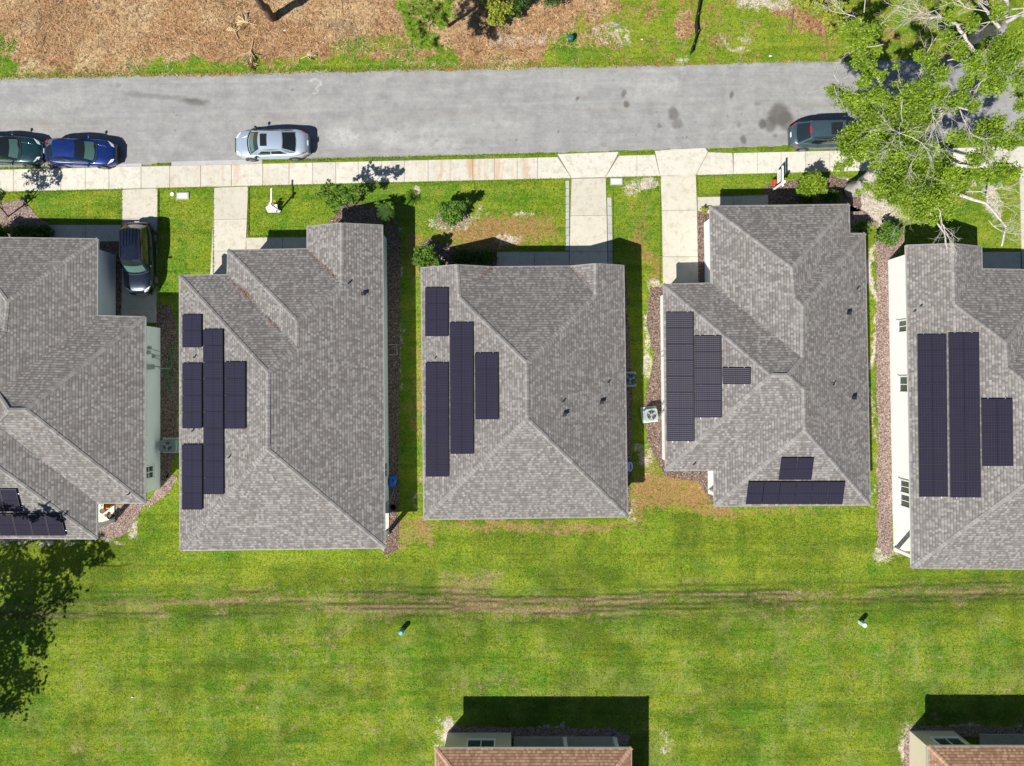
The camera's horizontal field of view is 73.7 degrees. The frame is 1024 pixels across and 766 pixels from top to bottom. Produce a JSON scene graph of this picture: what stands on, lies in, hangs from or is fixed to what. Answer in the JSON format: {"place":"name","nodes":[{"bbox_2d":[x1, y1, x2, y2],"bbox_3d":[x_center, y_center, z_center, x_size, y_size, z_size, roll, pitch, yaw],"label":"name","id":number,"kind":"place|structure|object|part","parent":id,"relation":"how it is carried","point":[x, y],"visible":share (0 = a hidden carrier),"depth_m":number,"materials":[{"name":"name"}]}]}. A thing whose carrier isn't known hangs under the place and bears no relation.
{"place":"outdoors","nodes":[
{"label":"outdoors","id":0,"kind":"place"},
{"bbox_2d":[0,0,1023,765],"bbox_3d":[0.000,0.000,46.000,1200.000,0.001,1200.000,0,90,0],"label":"ground","id":1,"kind":"structure","parent":0,"point":[654,490],"depth_m":46.00,"materials":[{"name":"green plant"}]},
{"bbox_2d":[0,199,48,237],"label":"mulch bed","id":2,"kind":"object","parent":1,"relation":"on","point":[13,211],"visible":0.46,"depth_m":45.97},
{"bbox_2d":[0,188,8,216],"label":"young tree","id":3,"kind":"object","parent":2,"relation":"on","point":[2,195],"visible":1,"depth_m":42.99,"materials":[{"name":"green plant"}]},
{"bbox_2d":[0,221,11,236],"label":"shrub","id":4,"kind":"object","parent":2,"relation":"on","point":[4,230],"visible":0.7,"depth_m":44.87,"materials":[{"name":"green plant"}]},
{"bbox_2d":[11,223,31,236],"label":"shrub","id":5,"kind":"object","parent":2,"relation":"on","point":[18,231],"visible":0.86,"depth_m":45.27,"materials":[{"name":"green plant"}]},
{"bbox_2d":[23,223,39,236],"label":"shrub","id":6,"kind":"object","parent":2,"relation":"on","point":[29,233],"visible":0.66,"depth_m":45.24,"materials":[{"name":"green plant"}]},
{"bbox_2d":[32,222,55,237],"bbox_3d":[-31.204,-10.021,45.467,1.291,1.036,1.220,0,90,0],"label":"shrub","id":7,"kind":"object","parent":2,"relation":"on","point":[44,231],"visible":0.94,"depth_m":45.30,"materials":[{"name":"green plant"}]},
{"bbox_2d":[0,237,169,539],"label":"house","id":8,"kind":"structure","parent":1,"relation":"on","point":[80,366],"depth_m":42.39,"materials":[{"name":"grey"}]},
{"bbox_2d":[103,504,111,509],"bbox_3d":[-27.009,8.215,45.715,0.484,0.350,0.484,0,90,0],"label":"pot","id":9,"kind":"object","parent":8,"relation":"on","point":[107,506],"visible":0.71,"depth_m":45.59,"materials":[{"name":"orange ceramic"}]},
{"bbox_2d":[146,464,154,479],"bbox_3d":[-23.629,5.810,44.470,0.120,1.150,0.950,0,90,0],"label":"window","id":10,"kind":"structure","parent":8,"relation":"in","point":[150,469],"depth_m":44.70,"materials":[{"name":"clear glass"}]},
{"bbox_2d":[0,473,177,542],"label":"mulch bed","id":11,"kind":"object","parent":1,"relation":"on","point":[124,522],"visible":0.51,"depth_m":45.97,"materials":[{"name":"gravel"}]},
{"bbox_2d":[99,241,121,315],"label":"mulch bed","id":12,"kind":"object","parent":1,"relation":"on","point":[110,245],"visible":0.35,"depth_m":45.97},
{"bbox_2d":[155,303,177,481],"bbox_3d":[-23.261,0.747,46.010,1.633,0.080,12.276,0,90,0],"label":"mulch bed","id":13,"kind":"object","parent":1,"relation":"on","point":[166,399],"visible":0.6,"depth_m":45.97,"materials":[{"name":"brown wood"}]},
{"bbox_2d":[162,343,174,394],"bbox_3d":[-23.132,-0.914,45.940,0.939,0.071,3.502,0,90,0],"label":"garden hose","id":14,"kind":"object","parent":13,"relation":"on","point":[169,369],"visible":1,"depth_m":45.93,"materials":[{"name":"green rubber"}]},
{"bbox_2d":[159,437,178,452],"bbox_3d":[-22.806,4.182,45.562,1.350,0.876,1.030,0,90,0],"label":"air conditioner","id":15,"kind":"object","parent":13,"relation":"on","point":[168,444],"visible":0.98,"depth_m":45.20,"materials":[{"name":"paint"}]},
{"bbox_2d":[176,192,188,199],"bbox_3d":[-22.159,-12.589,45.961,0.820,0.098,0.460,0,90,0],"label":"meter box","id":16,"kind":"object","parent":1,"relation":"on","point":[182,195],"visible":1,"depth_m":45.92,"materials":[{"name":"white plastic"}]},
{"bbox_2d":[113,160,261,166],"bbox_3d":[-21.987,-14.789,46.032,10.324,0.135,0.336,-1,90,0],"label":"kerb apron","id":17,"kind":"object","parent":1,"relation":"on","point":[211,162],"visible":0.82,"depth_m":45.97,"materials":[{"name":"grey concrete"}]},
{"bbox_2d":[227,22,239,38],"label":"palm frond","id":18,"kind":"object","parent":1,"relation":"on","point":[230,28],"visible":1,"depth_m":45.86,"materials":[{"name":"beige plant"}]},
{"bbox_2d":[236,14,255,30],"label":"palm frond","id":19,"kind":"object","parent":1,"relation":"on","point":[245,22],"visible":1,"depth_m":45.86,"materials":[{"name":"beige plant"}]},
{"bbox_2d":[239,38,258,65],"bbox_3d":[-17.745,-22.129,45.865,1.477,0.228,1.797,-21,90,0],"label":"palm frond","id":20,"kind":"object","parent":1,"relation":"on","point":[250,54],"visible":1,"depth_m":45.87,"materials":[{"name":"beige plant"}]},
{"bbox_2d":[245,62,257,70],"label":"palm frond","id":21,"kind":"object","parent":1,"relation":"on","point":[249,65],"visible":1,"depth_m":45.86,"materials":[{"name":"brown plant"}]},
{"bbox_2d":[255,0,276,21],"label":"pine tree","id":22,"kind":"object","parent":1,"relation":"on","point":[270,15],"visible":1,"depth_m":43.98,"materials":[{"name":"brown plant"}]},
{"bbox_2d":[266,204,279,212],"bbox_3d":[-15.972,-11.653,45.652,0.855,0.596,0.492,0,90,0],"label":"sign board","id":23,"kind":"object","parent":1,"relation":"on","point":[269,209],"visible":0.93,"depth_m":45.64,"materials":[{"name":"white plastic"}]},
{"bbox_2d":[269,188,278,210],"bbox_3d":[-15.649,-12.022,45.072,0.130,1.855,1.250,0,90,0],"label":"yard sign","id":24,"kind":"object","parent":1,"relation":"on","point":[272,205],"visible":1,"depth_m":44.36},
{"bbox_2d":[178,222,388,551],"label":"house","id":25,"kind":"structure","parent":1,"relation":"on","point":[283,434],"depth_m":42.25,"materials":[{"name":"grey"}]},
{"bbox_2d":[385,461,387,478],"bbox_3d":[-8.255,5.691,44.420,0.120,1.400,1.100,0,90,0],"label":"window","id":26,"kind":"structure","parent":25,"relation":"in","point":[386,463],"depth_m":45.00,"materials":[{"name":"clear glass"}]},
{"bbox_2d":[301,49,315,59],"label":"palm frond","id":27,"kind":"object","parent":1,"relation":"on","point":[310,54],"visible":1,"depth_m":45.87,"materials":[{"name":"beige plant"}]},
{"bbox_2d":[0,0,624,76],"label":"straw litter","id":28,"kind":"object","parent":1,"relation":"on","point":[273,31],"visible":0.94,"depth_m":45.97,"materials":[{"name":"brown plant"}]},
{"bbox_2d":[328,203,400,555],"bbox_3d":[-9.948,-0.237,46.010,5.011,0.080,23.823,0,90,0],"label":"mulch bed","id":29,"kind":"object","parent":1,"relation":"on","point":[361,213],"visible":0.64,"depth_m":45.97,"materials":[{"name":"gravel"}]},
{"bbox_2d":[316,179,368,213],"bbox_3d":[-10.668,-11.813,44.073,3.387,3.867,1.951,0,90,0],"label":"young tree","id":30,"kind":"object","parent":29,"relation":"on","point":[341,189],"visible":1,"depth_m":42.84,"materials":[{"name":"green plant"}]},
{"bbox_2d":[376,203,393,221],"bbox_3d":[-8.073,-10.882,44.699,1.204,2.606,1.201,0,90,0],"label":"palm plant","id":31,"kind":"object","parent":29,"relation":"on","point":[386,209],"visible":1,"depth_m":43.43,"materials":[{"name":"green plant"}]},
{"bbox_2d":[375,201,398,224],"bbox_3d":[-8.269,-11.364,45.163,1.374,1.172,1.564,-23,90,0],"label":"shrub","id":32,"kind":"object","parent":29,"relation":"on","point":[390,203],"visible":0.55,"depth_m":45.00,"materials":[{"name":"green plant"}]},
{"bbox_2d":[389,476,396,485],"bbox_3d":[-7.986,6.591,45.750,0.500,0.500,0.650,0,90,0],"label":"hose reel","id":33,"kind":"object","parent":29,"relation":"on","point":[392,480],"visible":1,"depth_m":45.60,"materials":[{"name":"blue plastic"}]},
{"bbox_2d":[2,0,775,63],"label":"fallen sticks","id":34,"kind":"object","parent":1,"relation":"on","point":[280,27],"visible":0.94,"depth_m":45.95,"materials":[{"name":"brown wood"}]},
{"bbox_2d":[399,628,403,635],"bbox_3d":[-7.372,16.598,45.640,0.317,0.720,0.325,0,90,0],"label":"utility pedestal","id":35,"kind":"object","parent":1,"relation":"on","point":[401,631],"visible":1,"depth_m":45.31,"materials":[{"name":"teal plastic"}]},
{"bbox_2d":[394,0,455,54],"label":"pine tree","id":36,"kind":"object","parent":1,"relation":"on","point":[427,41],"visible":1,"depth_m":40.50,"materials":[{"name":"green plant"}]},
{"bbox_2d":[437,210,469,227],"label":"mulch bed","id":37,"kind":"object","parent":1,"relation":"on","point":[463,220],"visible":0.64,"depth_m":45.97,"materials":[{"name":"beige gravel"}]},
{"bbox_2d":[438,198,470,226],"bbox_3d":[-3.736,-11.202,44.830,2.261,1.718,1.789,0,90,0],"label":"shrub","id":38,"kind":"object","parent":37,"relation":"on","point":[450,212],"visible":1,"depth_m":44.52,"materials":[{"name":"green plant"}]},
{"bbox_2d":[419,238,496,271],"bbox_3d":[-3.648,-8.604,46.010,5.332,0.080,2.327,0,90,0],"label":"mulch bed","id":39,"kind":"object","parent":1,"relation":"on","point":[443,254],"visible":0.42,"depth_m":45.97,"materials":[{"name":"brown wood"}]},
{"bbox_2d":[450,247,467,263],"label":"shrub","id":40,"kind":"object","parent":39,"relation":"on","point":[458,257],"visible":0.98,"depth_m":45.31,"materials":[{"name":"green plant"}]},
{"bbox_2d":[465,250,482,264],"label":"shrub","id":41,"kind":"object","parent":39,"relation":"on","point":[473,258],"visible":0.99,"depth_m":45.27,"materials":[{"name":"green plant"}]},
{"bbox_2d":[479,249,498,264],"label":"shrub","id":42,"kind":"object","parent":39,"relation":"on","point":[487,257],"visible":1,"depth_m":45.29,"materials":[{"name":"green plant"}]},
{"bbox_2d":[471,0,528,48],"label":"shrub","id":43,"kind":"object","parent":1,"relation":"on","point":[493,7],"visible":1,"depth_m":44.80,"materials":[{"name":"green plant"}]},
{"bbox_2d":[0,53,1023,306],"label":"grass fringe","id":44,"kind":"object","parent":1,"relation":"on","point":[382,69],"depth_m":45.95,"materials":[{"name":"green plant"}]},
{"bbox_2d":[434,732,632,765],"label":"house","id":45,"kind":"structure","parent":1,"relation":"on","point":[477,749],"depth_m":43.04,"materials":[{"name":"beige paint"}]},
{"bbox_2d":[466,738,495,746],"bbox_3d":[-2.021,23.474,44.320,1.900,1.400,0.120,0,90,0],"label":"window","id":46,"kind":"structure","parent":45,"relation":"in","point":[471,742],"depth_m":44.66,"materials":[{"name":"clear glass"}]},
{"bbox_2d":[505,0,562,19],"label":"shrub","id":47,"kind":"object","parent":1,"relation":"on","point":[517,8],"visible":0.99,"depth_m":44.67,"materials":[{"name":"green plant"}]},
{"bbox_2d":[452,726,630,745],"bbox_3d":[1.831,23.792,46.010,12.354,0.080,1.347,0,90,0],"label":"mulch bed","id":48,"kind":"object","parent":1,"relation":"on","point":[546,731],"visible":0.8,"depth_m":45.97,"materials":[{"name":"grey gravel"}]},
{"bbox_2d":[568,34,573,42],"bbox_3d":[3.923,-23.065,45.725,0.390,0.550,0.400,0,90,0],"label":"utility pedestal","id":49,"kind":"object","parent":1,"relation":"on","point":[570,38],"visible":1,"depth_m":45.47,"materials":[{"name":"green plastic"}]},
{"bbox_2d":[565,181,612,263],"bbox_3d":[5.188,-10.649,46.023,3.204,0.155,5.920,0,90,0],"label":"paver edging","id":50,"kind":"object","parent":1,"relation":"on","point":[609,217],"visible":0.95,"depth_m":45.95,"materials":[{"name":"grey concrete"}]},
{"bbox_2d":[610,178,622,184],"bbox_3d":[7.027,-13.559,45.961,0.820,0.098,0.460,0,90,0],"label":"meter box","id":51,"kind":"object","parent":1,"relation":"on","point":[616,181],"visible":1,"depth_m":45.92,"materials":[{"name":"white plastic"}]},
{"bbox_2d":[617,262,632,511],"bbox_3d":[7.630,0.248,46.010,0.947,0.080,16.866,-1,90,0],"label":"mulch bed","id":52,"kind":"object","parent":1,"relation":"on","point":[628,397],"visible":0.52,"depth_m":45.97,"materials":[{"name":"brown wood"}]},
{"bbox_2d":[627,462,632,471],"bbox_3d":[7.890,5.604,45.840,0.418,0.300,0.678,0,90,0],"label":"toy ring","id":53,"kind":"object","parent":52,"relation":"on","point":[628,467],"visible":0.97,"depth_m":45.70,"materials":[{"name":"blue plastic"}]},
{"bbox_2d":[626,372,635,386],"bbox_3d":[7.846,-0.259,45.562,1.000,0.876,1.000,0,90,0],"label":"air conditioner","id":54,"kind":"object","parent":52,"relation":"on","point":[630,379],"visible":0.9,"depth_m":45.20,"materials":[{"name":"paint"}]},
{"bbox_2d":[644,287,718,507],"bbox_3d":[10.376,1.353,46.010,3.793,0.080,15.545,-16,90,0],"label":"mulch bed","id":55,"kind":"object","parent":1,"relation":"on","point":[653,325],"visible":0.54,"depth_m":45.97,"materials":[{"name":"gravel"}]},
{"bbox_2d":[640,406,657,422],"bbox_3d":[9.226,2.112,45.537,1.070,0.926,1.070,-7,90,0],"label":"air conditioner","id":56,"kind":"object","parent":55,"relation":"on","point":[649,414],"visible":1,"depth_m":45.15,"materials":[{"name":"grey paint"}]},
{"bbox_2d":[690,0,700,54],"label":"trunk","id":57,"kind":"object","parent":1,"relation":"on","point":[696,25],"visible":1,"depth_m":45.62,"materials":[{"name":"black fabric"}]},
{"bbox_2d":[697,211,708,282],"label":"mulch bed","id":58,"kind":"object","parent":1,"relation":"on","point":[700,242],"visible":0.46,"depth_m":45.97,"materials":[{"name":"brown gravel"}]},
{"bbox_2d":[700,206,707,213],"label":"shrub","id":59,"kind":"object","parent":58,"relation":"on","point":[703,209],"visible":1,"depth_m":45.52,"materials":[{"name":"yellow plant"}]},
{"bbox_2d":[660,203,870,507],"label":"house","id":60,"kind":"structure","parent":1,"relation":"on","point":[764,372],"depth_m":42.32,"materials":[{"name":"white"}]},
{"bbox_2d":[788,10,793,33],"bbox_3d":[18.789,-24.293,45.865,0.244,0.230,1.693,9,90,0],"label":"plank","id":61,"kind":"object","parent":1,"relation":"on","point":[790,27],"visible":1,"depth_m":45.83,"materials":[{"name":"brown wood"}]},
{"bbox_2d":[765,175,861,211],"bbox_3d":[20.297,-12.757,46.010,6.509,0.080,2.438,0,90,0],"label":"mulch bed","id":62,"kind":"object","parent":1,"relation":"on","point":[783,191],"visible":0.39,"depth_m":45.97,"materials":[{"name":"brown wood"}]},
{"bbox_2d":[1,175,1021,756],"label":"mulch chips","id":63,"kind":"object","parent":62,"relation":"on","point":[629,395],"visible":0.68,"depth_m":45.95,"materials":[{"name":"brown wood"}]},
{"bbox_2d":[411,244,445,271],"bbox_3d":[-5.498,-8.200,44.661,2.312,1.730,1.767,0,90,0],"label":"shrub","id":64,"kind":"object","parent":63,"relation":"on","point":[423,255],"visible":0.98,"depth_m":44.40,"materials":[{"name":"green plant"}]},
{"bbox_2d":[772,166,785,190],"bbox_3d":[17.595,-13.433,45.020,0.205,1.960,1.330,0,90,0],"label":"yard sign","id":65,"kind":"object","parent":62,"relation":"on","point":[780,174],"visible":1,"depth_m":44.59,"materials":[{"name":"white plastic"}]},
{"bbox_2d":[799,196,817,203],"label":"shrub","id":66,"kind":"object","parent":62,"relation":"on","point":[806,200],"visible":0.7,"depth_m":45.32,"materials":[{"name":"green plant"}]},
{"bbox_2d":[795,168,828,201],"bbox_3d":[19.729,-12.830,44.748,2.100,2.212,1.810,32,90,0],"label":"shrub","id":67,"kind":"object","parent":62,"relation":"on","point":[813,184],"visible":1,"depth_m":44.31,"materials":[{"name":"green plant"}]},
{"bbox_2d":[822,189,842,203],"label":"shrub","id":68,"kind":"object","parent":62,"relation":"on","point":[831,197],"visible":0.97,"depth_m":45.28,"materials":[{"name":"green plant"}]},
{"bbox_2d":[803,0,1023,263],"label":"oak tree","id":69,"kind":"object","parent":62,"relation":"on","point":[906,173],"visible":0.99,"depth_m":36.25,"materials":[{"name":"green plant"}]},
{"bbox_2d":[796,0,868,39],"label":"tree","id":70,"kind":"object","parent":1,"relation":"on","point":[828,17],"visible":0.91,"depth_m":44.58,"materials":[{"name":"green plant"}]},
{"bbox_2d":[858,620,867,627],"bbox_3d":[23.431,16.081,45.640,0.317,0.720,0.325,0,90,0],"label":"utility pedestal","id":71,"kind":"object","parent":1,"relation":"on","point":[863,623],"visible":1,"depth_m":45.53,"materials":[{"name":"white plastic"}]},
{"bbox_2d":[850,205,877,232],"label":"mulch bed","id":72,"kind":"object","parent":1,"relation":"on","point":[858,216],"visible":0.47,"depth_m":45.97,"materials":[{"name":"beige gravel"}]},
{"bbox_2d":[852,219,872,234],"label":"shrub","id":73,"kind":"object","parent":72,"relation":"on","point":[862,226],"visible":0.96,"depth_m":45.23,"materials":[{"name":"green plant"}]},
{"bbox_2d":[875,224,903,555],"bbox_3d":[25.428,0.438,46.010,1.954,0.080,22.412,0,90,0],"label":"mulch bed","id":74,"kind":"object","parent":1,"relation":"on","point":[882,336],"visible":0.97,"depth_m":45.97,"materials":[{"name":"brown gravel"}]},
{"bbox_2d":[873,220,904,246],"bbox_3d":[25.019,-9.857,45.160,1.728,1.526,1.485,19,90,0],"label":"shrub","id":75,"kind":"object","parent":74,"relation":"on","point":[885,234],"visible":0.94,"depth_m":44.91,"materials":[{"name":"green plant"}]},
{"bbox_2d":[877,0,1023,184],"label":"oak tree","id":76,"kind":"object","parent":1,"relation":"on","point":[991,129],"visible":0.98,"depth_m":35.07,"materials":[{"name":"green plant"}]},
{"bbox_2d":[888,243,1023,569],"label":"house","id":77,"kind":"structure","parent":1,"relation":"on","point":[956,332],"depth_m":42.41,"materials":[{"name":"white"}]},
{"bbox_2d":[897,319,905,333],"bbox_3d":[25.353,-3.687,44.270,0.120,1.300,0.900,0,90,0],"label":"window","id":78,"kind":"structure","parent":77,"relation":"in","point":[901,324],"depth_m":44.52,"materials":[{"name":"clear glass"}]},
{"bbox_2d":[898,376,906,392],"bbox_3d":[25.421,0.083,44.270,0.120,1.300,1.150,0,90,0],"label":"window","id":79,"kind":"structure","parent":77,"relation":"in","point":[902,380],"depth_m":44.52,"materials":[{"name":"clear glass"}]},
{"bbox_2d":[898,478,908,494],"bbox_3d":[25.541,6.752,44.270,0.120,1.550,0.950,0,90,0],"label":"window","id":80,"kind":"structure","parent":77,"relation":"in","point":[903,485],"depth_m":44.61,"materials":[{"name":"clear glass"}]},
{"bbox_2d":[899,493,908,508],"bbox_3d":[25.557,7.664,44.270,0.120,1.550,0.950,0,90,0],"label":"window","id":81,"kind":"structure","parent":77,"relation":"in","point":[903,498],"depth_m":44.53,"materials":[{"name":"clear glass"}]},
{"bbox_2d":[904,726,1023,765],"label":"mulch bed","id":82,"kind":"object","parent":1,"relation":"on","point":[976,731],"visible":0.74,"depth_m":45.97,"materials":[{"name":"brown wood"}]},
{"bbox_2d":[0,57,1023,167],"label":"road","id":83,"kind":"structure","parent":0,"point":[148,120],"depth_m":45.98,"materials":[{"name":"grey asphalt"}]},
{"bbox_2d":[0,132,45,166],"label":"parked car","id":84,"kind":"object","parent":83,"relation":"on","point":[25,151],"visible":0.98,"depth_m":45.07,"materials":[{"name":"teal paint"}]},
{"bbox_2d":[43,135,119,168],"bbox_3d":[-28.612,-15.300,45.219,4.686,1.521,2.143,1,90,0],"label":"parked car","id":85,"kind":"object","parent":83,"relation":"on","point":[84,152],"visible":1,"depth_m":44.95,"materials":[{"name":"blue paint"}]},
{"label":"rear window","id":86,"kind":"part","parent":85,"relation":"part of","materials":[{"name":"grey glass"}]},
{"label":"side window","id":87,"kind":"part","parent":85,"relation":"part of","materials":[{"name":"grey glass"}]},
{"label":"side window","id":88,"kind":"part","parent":85,"relation":"part of","materials":[{"name":"grey glass"}]},
{"bbox_2d":[235,126,310,161],"bbox_3d":[-15.938,-15.850,45.233,4.926,1.493,2.243,-1,90,0],"label":"parked car","id":89,"kind":"object","parent":83,"relation":"on","point":[255,145],"visible":1,"depth_m":44.94,"materials":[{"name":"silver metal"}]},
{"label":"side window","id":90,"kind":"part","parent":89,"relation":"part of","materials":[{"name":"grey glass"}]},
{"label":"side window","id":91,"kind":"part","parent":89,"relation":"part of","materials":[{"name":"grey glass"}]},
{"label":"rear window","id":92,"kind":"part","parent":89,"relation":"part of","materials":[{"name":"black glass"}]},
{"bbox_2d":[787,116,853,151],"bbox_3d":[20.738,-16.500,45.123,4.617,1.713,2.163,-2,90,0],"label":"parked car","id":93,"kind":"object","parent":83,"relation":"on","point":[803,136],"visible":0.63,"depth_m":44.62,"materials":[{"name":"grey paint"}]},
{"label":"rear window","id":94,"kind":"part","parent":93,"relation":"part of","materials":[{"name":"black glass"}]},
{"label":"side window","id":95,"kind":"part","parent":93,"relation":"part of","materials":[{"name":"grey glass"}]},
{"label":"side window","id":96,"kind":"part","parent":93,"relation":"part of","materials":[{"name":"grey glass"}]},
{"bbox_2d":[0,146,1023,191],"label":"sidewalk","id":97,"kind":"structure","parent":0,"point":[671,162],"depth_m":45.94,"materials":[{"name":"concrete"}]},
{"bbox_2d":[420,263,628,520],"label":"house","id":98,"kind":"structure","parent":0,"point":[524,414],"depth_m":42.24,"materials":[{"name":"grey"}]},
{"bbox_2d":[228,252,586,327],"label":"leaf litter","id":99,"kind":"object","parent":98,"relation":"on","point":[247,295],"visible":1,"depth_m":42.59,"materials":[{"name":"brown plant"}]},
{"bbox_2d":[49,195,1020,268],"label":"front walkway","id":100,"kind":"structure","parent":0,"point":[1001,260],"depth_m":45.94,"materials":[{"name":"concrete"}]},
{"bbox_2d":[121,168,1023,322],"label":"driveway","id":101,"kind":"structure","parent":0,"point":[588,239],"depth_m":45.94,"materials":[{"name":"concrete"}]},
{"bbox_2d":[118,222,158,294],"bbox_3d":[-24.720,-8.262,45.025,2.282,1.831,4.786,-1,90,0],"label":"parked car","id":102,"kind":"object","parent":101,"relation":"on","point":[138,241],"visible":1,"depth_m":44.78,"materials":[{"name":"black paint"}]},
{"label":"rear window","id":103,"kind":"part","parent":102,"relation":"part of","materials":[{"name":"grey glass"}]},
{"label":"side window","id":104,"kind":"part","parent":102,"relation":"part of","materials":[{"name":"black glass"}]},
{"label":"side window","id":105,"kind":"part","parent":102,"relation":"part of","materials":[{"name":"black glass"}]},
{"bbox_2d":[909,731,1023,765],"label":"house","id":106,"kind":"structure","parent":0,"point":[939,748],"depth_m":43.09,"materials":[{"name":"beige paint"}]},
{"bbox_2d":[930,736,967,744],"bbox_3d":[28.495,23.353,44.320,1.900,1.400,0.120,0,90,0],"label":"window","id":107,"kind":"structure","parent":106,"relation":"in","point":[940,740],"depth_m":44.68,"materials":[{"name":"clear glass"}]}
]}

